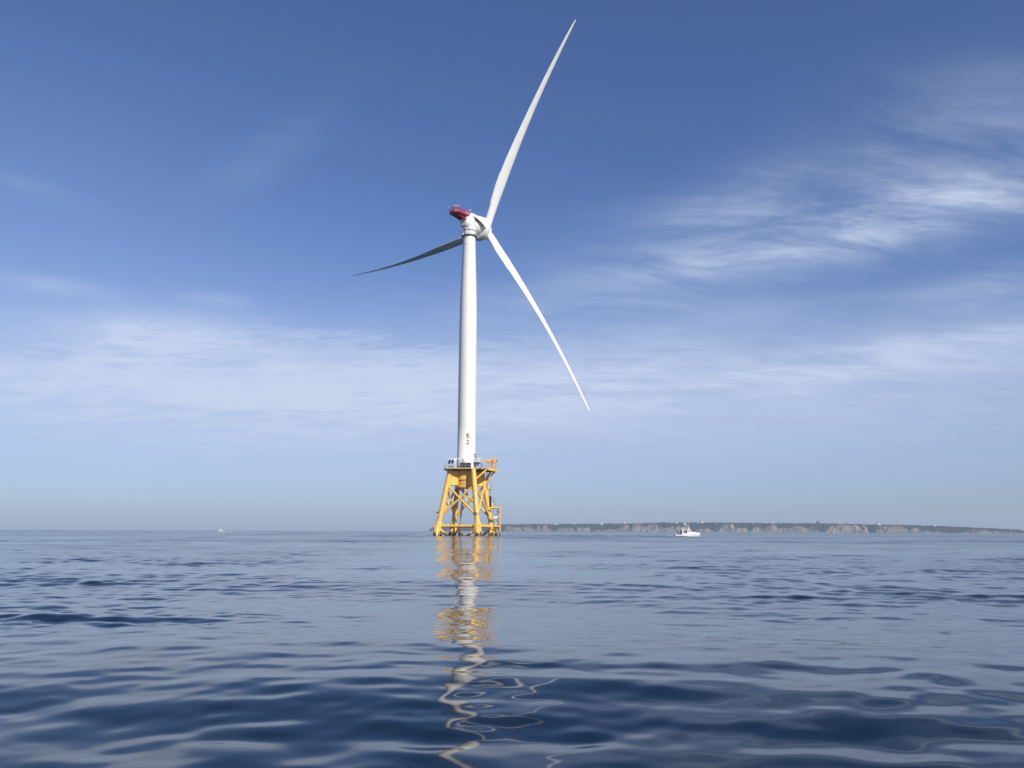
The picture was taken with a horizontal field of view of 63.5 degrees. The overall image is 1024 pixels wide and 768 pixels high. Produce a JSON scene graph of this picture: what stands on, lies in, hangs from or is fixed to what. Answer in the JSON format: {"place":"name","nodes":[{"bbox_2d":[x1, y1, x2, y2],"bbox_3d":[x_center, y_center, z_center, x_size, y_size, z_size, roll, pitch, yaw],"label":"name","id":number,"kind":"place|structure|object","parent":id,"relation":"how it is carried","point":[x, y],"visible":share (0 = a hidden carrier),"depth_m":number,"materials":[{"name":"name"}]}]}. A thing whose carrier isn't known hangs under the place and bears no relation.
{"place":"outdoors","nodes":[
{"label":"outdoors","id":0,"kind":"place"},
{"bbox_2d":[0,529,1023,767],"bbox_3d":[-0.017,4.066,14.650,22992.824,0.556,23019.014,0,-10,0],"label":"water","id":1,"kind":"structure","parent":0,"point":[249,649],"depth_m":9.59,"materials":[{"name":"blue liquid"}]},
{"bbox_2d":[433,464,500,535],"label":"jacket foundation","id":2,"kind":"object","parent":1,"relation":"in","point":[459,479],"visible":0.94,"depth_m":259.40,"materials":[{"name":"yellow paint"}]},
{"bbox_2d":[460,461,470,467],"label":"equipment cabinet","id":3,"kind":"object","parent":2,"relation":"on","point":[468,465],"visible":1,"depth_m":257.78,"materials":[{"name":"white metal"}]},
{"bbox_2d":[352,20,589,467],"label":"wind turbine","id":4,"kind":"object","parent":2,"relation":"on","point":[475,227],"visible":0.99,"depth_m":270.96,"materials":[{"name":"white paint"}]},
{"bbox_2d":[481,457,496,467],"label":"deck crane","id":5,"kind":"object","parent":2,"relation":"on","point":[494,460],"visible":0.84,"depth_m":262.86,"materials":[{"name":"orange paint"}]},
{"bbox_2d":[674,526,699,535],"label":"motorboat","id":6,"kind":"object","parent":1,"relation":"on","point":[689,532],"visible":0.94,"depth_m":282.54,"materials":[{"name":"white plastic"}]},
{"bbox_2d":[0,0,1023,530],"label":"sky","id":7,"kind":"structure","parent":0,"point":[772,251],"materials":[{"name":"blue"}]},
{"bbox_2d":[428,523,1023,533],"bbox_3d":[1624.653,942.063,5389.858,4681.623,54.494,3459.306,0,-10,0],"label":"island","id":8,"kind":"structure","parent":0,"point":[770,528],"depth_m":4328.83,"materials":[{"name":"grey"}]},
{"bbox_2d":[431,522,1023,532],"bbox_3d":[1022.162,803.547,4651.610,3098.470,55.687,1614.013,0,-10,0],"label":"scrub","id":9,"kind":"object","parent":8,"relation":"on","point":[922,526],"visible":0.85,"depth_m":4326.56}
]}

